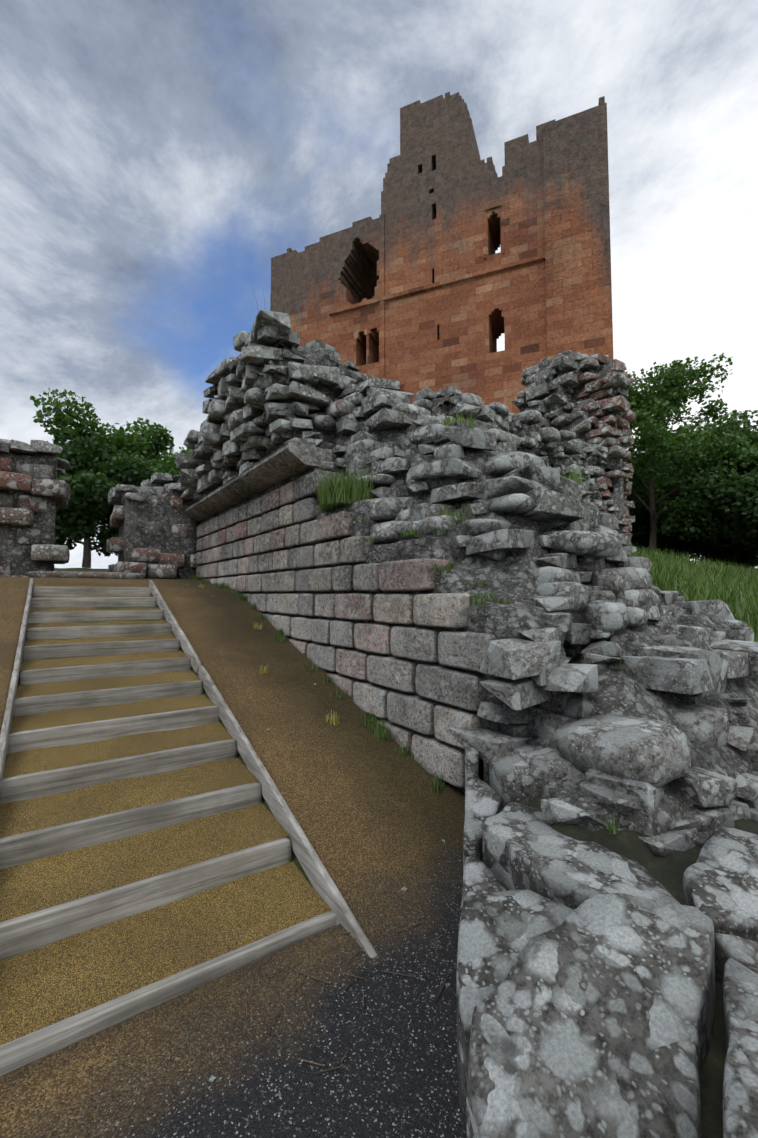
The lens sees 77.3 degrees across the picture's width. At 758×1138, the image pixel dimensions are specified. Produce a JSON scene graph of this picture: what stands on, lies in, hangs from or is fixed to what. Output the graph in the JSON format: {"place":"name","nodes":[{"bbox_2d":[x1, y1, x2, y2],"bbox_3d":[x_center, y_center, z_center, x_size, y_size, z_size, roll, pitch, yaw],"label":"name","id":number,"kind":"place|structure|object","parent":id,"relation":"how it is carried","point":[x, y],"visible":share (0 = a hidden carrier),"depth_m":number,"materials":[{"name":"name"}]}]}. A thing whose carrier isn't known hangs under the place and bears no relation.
{"place":"outdoors","nodes":[
{"label":"outdoors","id":0,"kind":"place"},
{"bbox_2d":[0,577,466,1137],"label":"dirt ground","id":1,"kind":"structure","parent":0,"point":[376,819],"depth_m":2.02,"materials":[{"name":"brown soil"}]},
{"bbox_2d":[24,571,145,578],"bbox_3d":[-5.566,0.147,9.082,1.990,0.185,0.635,2,-4,-34],"label":"gate threshold","id":2,"kind":"object","parent":1,"relation":"on","point":[77,574],"visible":0.6,"depth_m":8.80,"materials":[{"name":"grey stone"}]},
{"bbox_2d":[0,451,197,578],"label":"ruined wall","id":3,"kind":"structure","parent":1,"relation":"on","point":[138,518],"depth_m":9.79,"materials":[{"name":"grey stone"}]},
{"bbox_2d":[0,439,186,505],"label":"wall top stones","id":4,"kind":"object","parent":3,"relation":"on","point":[157,483],"visible":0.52,"depth_m":9.86,"materials":[{"name":"grey stone"}]},
{"bbox_2d":[0,456,199,578],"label":"wall stones","id":5,"kind":"object","parent":1,"relation":"on","point":[35,480],"visible":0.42,"depth_m":8.65,"materials":[{"name":"grey stone"}]},
{"bbox_2d":[0,585,330,1045],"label":"step treads","id":6,"kind":"object","parent":1,"relation":"on","point":[52,983],"visible":0.81,"depth_m":2.66,"materials":[{"name":"gravel"}]},
{"bbox_2d":[0,587,336,1075],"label":"stair risers","id":7,"kind":"object","parent":1,"relation":"on","point":[23,934],"visible":0.71,"depth_m":3.07,"materials":[{"name":"grey wood"}]},
{"bbox_2d":[0,578,377,957],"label":"step stringers","id":8,"kind":"object","parent":1,"relation":"on","point":[320,879],"visible":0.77,"depth_m":3.32,"materials":[{"name":"grey wood"}]},
{"bbox_2d":[19,583,449,1082],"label":"loose stones","id":9,"kind":"object","parent":1,"relation":"on","point":[212,1078],"visible":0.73,"depth_m":2.68,"materials":[{"name":"grey stone"}]},
{"bbox_2d":[197,584,338,725],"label":"dry tufts","id":10,"kind":"object","parent":1,"relation":"on","point":[333,720],"visible":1,"depth_m":5.12,"materials":[{"name":"green plant"}]},
{"bbox_2d":[189,575,445,794],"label":"weeds","id":11,"kind":"object","parent":1,"relation":"on","point":[378,730],"visible":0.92,"depth_m":4.45,"materials":[{"name":"green plant"}]},
{"bbox_2d":[243,921,449,1073],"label":"twigs","id":12,"kind":"object","parent":1,"relation":"on","point":[341,992],"visible":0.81,"depth_m":2.06,"materials":[{"name":"brown wood"}]},
{"bbox_2d":[456,743,757,1137],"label":"boulders","id":13,"kind":"object","parent":1,"relation":"on","point":[586,989],"visible":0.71,"depth_m":1.52,"materials":[{"name":"grey stone"}]},
{"bbox_2d":[320,497,753,925],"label":"moss tufts","id":14,"kind":"object","parent":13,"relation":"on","point":[501,601],"visible":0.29,"depth_m":3.72,"materials":[{"name":"green plant"}]},
{"bbox_2d":[185,442,495,787],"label":"ashlar wall","id":15,"kind":"structure","parent":0,"point":[459,694],"depth_m":5.01,"materials":[{"name":"grey stone"}]},
{"bbox_2d":[0,0,757,568],"label":"sky","id":16,"kind":"structure","parent":0,"point":[157,157],"materials":[{"name":"blue"}]},
{"bbox_2d":[4,565,756,886],"bbox_3d":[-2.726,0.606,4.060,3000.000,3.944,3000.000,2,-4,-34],"label":"ground","id":17,"kind":"structure","parent":0,"point":[294,859],"depth_m":5.88,"materials":[{"name":"green soil"}]},
{"bbox_2d":[55,437,153,567],"bbox_3d":[-14.084,-3.269,22.448,8.641,6.390,7.821,2,-4,-34],"label":"tree","id":18,"kind":"object","parent":17,"relation":"on","point":[95,472],"depth_m":22.13,"materials":[{"name":"green plant"}]},
{"bbox_2d":[30,388,194,524],"bbox_3d":[-15.485,-4.489,28.904,13.467,9.443,13.472,2,-4,-34],"label":"tree","id":19,"kind":"object","parent":17,"relation":"on","point":[143,445],"depth_m":24.56,"materials":[{"name":"green plant"}]},
{"bbox_2d":[358,264,378,302],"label":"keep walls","id":20,"kind":"structure","parent":17,"relation":"on","point":[368,288],"depth_m":38.03,"materials":[{"name":"stone"}]},
{"bbox_2d":[270,92,604,413],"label":"keep wall","id":21,"kind":"structure","parent":17,"relation":"on","point":[444,184],"depth_m":30.48,"materials":[{"name":"brown stone"}]},
{"bbox_2d":[329,102,613,378],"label":"keep trim","id":22,"kind":"structure","parent":21,"relation":"attached to","point":[576,256],"depth_m":27.06,"materials":[{"name":"stone"}]},
{"bbox_2d":[176,310,757,857],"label":"rubble wall","id":23,"kind":"structure","parent":17,"relation":"on","point":[542,690],"depth_m":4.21,"materials":[{"name":"grey stone"}]},
{"bbox_2d":[253,284,757,641],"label":"grass","id":24,"kind":"structure","parent":17,"relation":"on","point":[735,590],"depth_m":6.70,"materials":[{"name":"green plant"}]},
{"bbox_2d":[519,354,624,535],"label":"pier","id":25,"kind":"structure","parent":17,"relation":"on","point":[612,464],"depth_m":15.98,"materials":[{"name":"grey stone"}]},
{"bbox_2d":[512,350,635,545],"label":"wall stones","id":26,"kind":"object","parent":25,"relation":"on","point":[573,366],"visible":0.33,"depth_m":15.94,"materials":[{"name":"grey stone"}]},
{"bbox_2d":[479,775,757,1137],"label":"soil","id":27,"kind":"structure","parent":17,"relation":"on","point":[667,873],"depth_m":2.20,"materials":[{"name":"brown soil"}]},
{"bbox_2d":[626,446,690,559],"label":"foliage","id":28,"kind":"object","parent":17,"relation":"on","point":[628,498],"depth_m":42.43,"materials":[{"name":"green plant"}]},
{"bbox_2d":[624,353,757,555],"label":"tree","id":29,"kind":"object","parent":17,"relation":"on","point":[655,401],"depth_m":28.24,"materials":[{"name":"green plant"}]},
{"bbox_2d":[626,410,757,568],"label":"tree","id":30,"kind":"object","parent":17,"relation":"on","point":[641,529],"depth_m":33.29,"materials":[{"name":"green plant"}]},
{"bbox_2d":[654,456,757,557],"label":"bush","id":31,"kind":"object","parent":17,"relation":"on","point":[728,509],"visible":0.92,"depth_m":26.79,"materials":[{"name":"green plant"}]}
]}

